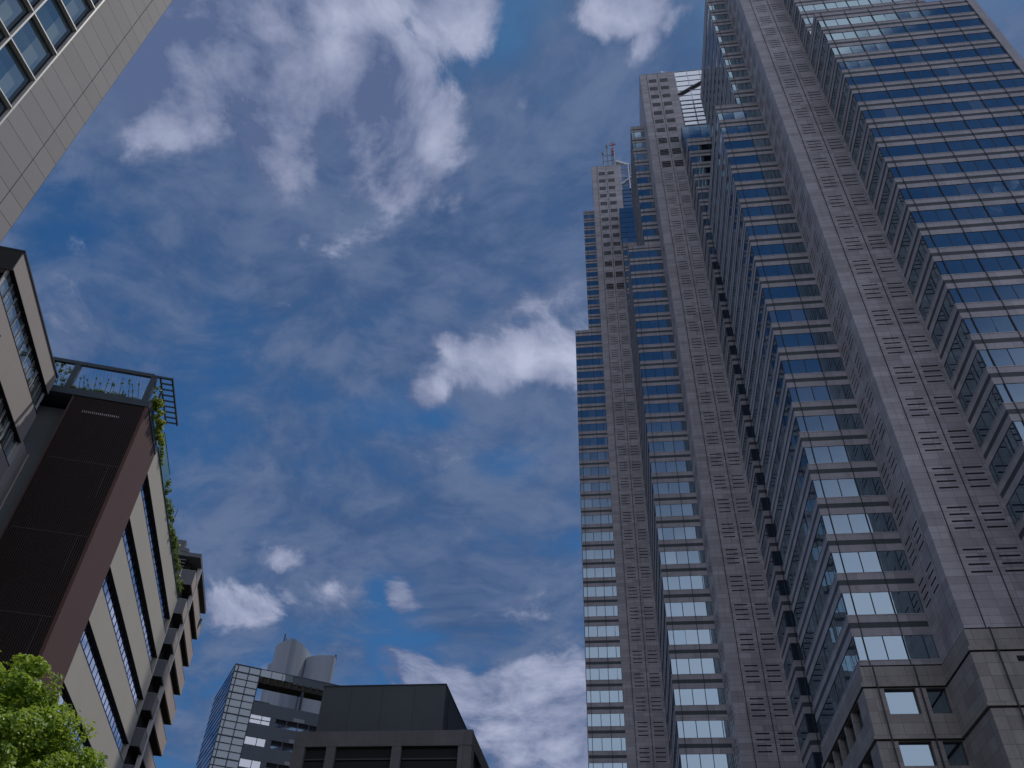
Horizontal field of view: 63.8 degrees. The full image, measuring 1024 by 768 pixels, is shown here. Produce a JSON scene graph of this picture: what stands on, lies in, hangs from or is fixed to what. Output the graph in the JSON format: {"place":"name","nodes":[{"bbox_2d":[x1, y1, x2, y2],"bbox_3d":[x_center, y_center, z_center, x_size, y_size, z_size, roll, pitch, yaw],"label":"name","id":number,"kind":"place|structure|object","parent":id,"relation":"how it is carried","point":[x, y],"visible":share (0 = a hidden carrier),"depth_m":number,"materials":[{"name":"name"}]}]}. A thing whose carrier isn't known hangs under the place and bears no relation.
{"place":"outdoors","nodes":[
{"label":"outdoors","id":0,"kind":"place"},
{"bbox_2d":[0,246,57,509],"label":"apartment building","id":1,"kind":"structure","parent":0,"point":[28,374],"depth_m":46.79,"materials":[{"name":"grey concrete"}]},
{"bbox_2d":[0,382,20,465],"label":"ribbon window","id":2,"kind":"structure","parent":1,"relation":"in","point":[9,437],"depth_m":46.85,"materials":[{"name":"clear glass"}]},
{"bbox_2d":[0,269,47,413],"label":"ribbon window","id":3,"kind":"structure","parent":1,"relation":"in","point":[9,291],"depth_m":46.60,"materials":[{"name":"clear glass"}]},
{"bbox_2d":[0,357,178,767],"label":"apartment building","id":4,"kind":"structure","parent":0,"point":[89,597],"depth_m":50.16,"materials":[{"name":"brown concrete"}]},
{"bbox_2d":[53,360,99,385],"bbox_3d":[-28.368,-0.558,52.710,4.075,2.464,0.402,10,-43,-9],"label":"climbing plant","id":5,"kind":"object","parent":4,"relation":"attached to","point":[61,371],"visible":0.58,"depth_m":52.81,"materials":[{"name":"green plant"}]},
{"bbox_2d":[58,683,94,758],"bbox_3d":[-27.926,24.156,53.279,0.892,1.368,22.370,10,-43,-9],"label":"ribbon window","id":6,"kind":"structure","parent":4,"relation":"in","point":[65,697],"depth_m":48.93,"materials":[{"name":"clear glass"}]},
{"bbox_2d":[67,375,139,398],"bbox_3d":[-26.128,0.141,52.856,4.680,1.924,0.538,10,-43,-9],"label":"climbing plant","id":7,"kind":"object","parent":4,"relation":"attached to","point":[102,391],"visible":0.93,"depth_m":52.69,"materials":[{"name":"green plant"}]},
{"bbox_2d":[80,620,128,760],"bbox_3d":[-27.812,21.407,55.753,0.892,1.368,22.370,10,-43,-9],"label":"ribbon window","id":8,"kind":"structure","parent":4,"relation":"in","point":[89,646],"depth_m":54.56,"materials":[{"name":"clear glass"}]},
{"bbox_2d":[102,567,143,713],"bbox_3d":[-27.705,18.807,58.093,0.892,1.368,22.370,10,-43,-9],"label":"ribbon window","id":9,"kind":"structure","parent":4,"relation":"in","point":[109,588],"depth_m":56.96,"materials":[{"name":"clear glass"}]},
{"bbox_2d":[122,518,156,672],"bbox_3d":[-27.598,16.206,60.433,0.892,1.368,22.370,10,-43,-9],"label":"ribbon window","id":10,"kind":"structure","parent":4,"relation":"in","point":[128,538],"depth_m":59.39,"materials":[{"name":"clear glass"}]},
{"bbox_2d":[141,473,169,633],"bbox_3d":[-27.491,13.605,62.773,0.892,1.368,22.370,10,-43,-9],"label":"ribbon window","id":11,"kind":"structure","parent":4,"relation":"in","point":[145,490],"depth_m":61.76,"materials":[{"name":"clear glass"}]},
{"bbox_2d":[150,385,165,465],"bbox_3d":[-23.876,2.897,56.068,1.125,2.318,7.123,10,-43,-9],"label":"climbing plant","id":12,"kind":"object","parent":4,"relation":"attached to","point":[159,422],"visible":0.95,"depth_m":54.60,"materials":[{"name":"green plant"}]},
{"bbox_2d":[164,478,184,593],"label":"hedge","id":13,"kind":"object","parent":4,"relation":"on","point":[174,540],"visible":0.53,"depth_m":66.38,"materials":[{"name":"green plant"}]},
{"bbox_2d":[122,540,205,767],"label":"apartment building","id":14,"kind":"structure","parent":0,"point":[149,738],"depth_m":78.30,"materials":[{"name":"grey concrete"}]},
{"bbox_2d":[196,663,335,767],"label":"office building","id":15,"kind":"structure","parent":0,"point":[245,728],"depth_m":165.95,"materials":[{"name":"concrete"}]},
{"bbox_2d":[260,634,336,713],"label":"tower","id":16,"kind":"structure","parent":0,"point":[292,656],"depth_m":230.94,"materials":[{"name":"grey metal"}]},
{"bbox_2d":[289,683,488,767],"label":"office building","id":17,"kind":"structure","parent":0,"point":[396,726],"depth_m":70.65,"materials":[{"name":"concrete"}]},
{"bbox_2d":[0,0,1023,767],"label":"sky","id":18,"kind":"structure","parent":0,"point":[348,237],"materials":[{"name":"blue"}]},
{"label":"ground","id":19,"kind":"structure","parent":0,"visible":0},
{"bbox_2d":[0,651,108,767],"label":"broadleaf tree","id":20,"kind":"object","parent":19,"relation":"on","point":[27,706],"visible":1,"depth_m":21.21,"materials":[{"name":"green plant"}]},
{"bbox_2d":[0,0,172,242],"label":"office building","id":21,"kind":"structure","parent":19,"relation":"on","point":[63,63],"depth_m":34.18,"materials":[{"name":"grey concrete"}]},
{"bbox_2d":[0,101,4,113],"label":"window","id":22,"kind":"structure","parent":21,"relation":"in","point":[2,108],"depth_m":31.41,"materials":[{"name":"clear glass"}]},
{"bbox_2d":[0,0,26,30],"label":"window","id":23,"kind":"structure","parent":21,"relation":"in","point":[11,11],"depth_m":32.24,"materials":[{"name":"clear glass"}]},
{"bbox_2d":[0,43,28,101],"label":"window","id":24,"kind":"structure","parent":21,"relation":"in","point":[12,77],"depth_m":31.99,"materials":[{"name":"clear glass"}]},
{"bbox_2d":[12,18,50,74],"bbox_3d":[-19.464,-13.617,33.258,0.002,2.170,1.600,-3,-42,6],"label":"window","id":25,"kind":"structure","parent":21,"relation":"in","point":[29,42],"depth_m":33.33,"materials":[{"name":"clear glass"}]},
{"bbox_2d":[28,0,37,5],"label":"window","id":26,"kind":"structure","parent":21,"relation":"in","point":[32,2],"depth_m":33.55,"materials":[{"name":"blue glass"}]},
{"bbox_2d":[36,0,70,48],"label":"window","id":27,"kind":"structure","parent":21,"relation":"in","point":[49,14],"depth_m":34.80,"materials":[{"name":"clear glass"}]},
{"bbox_2d":[62,0,88,25],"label":"window","id":28,"kind":"structure","parent":21,"relation":"in","point":[76,9],"depth_m":36.40,"materials":[{"name":"blue glass"}]},
{"bbox_2d":[575,142,671,767],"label":"skyscraper","id":29,"kind":"structure","parent":19,"relation":"on","point":[627,721],"depth_m":162.43,"materials":[{"name":"grey glass"}]},
{"bbox_2d":[628,69,822,767],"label":"skyscraper","id":30,"kind":"structure","parent":19,"relation":"on","point":[737,690],"depth_m":120.65,"materials":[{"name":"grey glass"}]},
{"bbox_2d":[700,0,1023,767],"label":"skyscraper","id":31,"kind":"structure","parent":19,"relation":"on","point":[866,203],"depth_m":84.39,"materials":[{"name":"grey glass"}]},
{"bbox_2d":[838,748,842,766],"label":"base window","id":32,"kind":"structure","parent":31,"relation":"in","point":[840,757],"depth_m":75.79,"materials":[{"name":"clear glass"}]},
{"bbox_2d":[844,736,848,754],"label":"base window","id":33,"kind":"structure","parent":31,"relation":"in","point":[845,740],"depth_m":73.45,"materials":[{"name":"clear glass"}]},
{"bbox_2d":[850,724,855,742],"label":"base window","id":34,"kind":"structure","parent":31,"relation":"in","point":[852,729],"depth_m":71.09,"materials":[{"name":"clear glass"}]},
{"bbox_2d":[857,709,863,729],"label":"base window","id":35,"kind":"structure","parent":31,"relation":"in","point":[858,713],"depth_m":68.74,"materials":[{"name":"black glass"}]},
{"bbox_2d":[884,690,920,713],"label":"base window","id":36,"kind":"structure","parent":31,"relation":"in","point":[899,701],"depth_m":65.23,"materials":[{"name":"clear glass"}]},
{"bbox_2d":[899,743,936,765],"bbox_3d":[30.754,28.206,62.532,2.400,1.780,0.080,-3,-42,6],"label":"base window","id":37,"kind":"structure","parent":31,"relation":"in","point":[913,754],"depth_m":62.56,"materials":[{"name":"blue glass"}]},
{"bbox_2d":[926,689,951,712],"bbox_3d":[33.604,25.099,64.879,1.500,2.010,0.080,-3,-42,6],"label":"base window","id":38,"kind":"structure","parent":31,"relation":"in","point":[938,700],"depth_m":64.93,"materials":[{"name":"black glass"}]},
{"bbox_2d":[943,742,967,765],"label":"base window","id":39,"kind":"structure","parent":31,"relation":"in","point":[955,753],"depth_m":62.26,"materials":[{"name":"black glass"}]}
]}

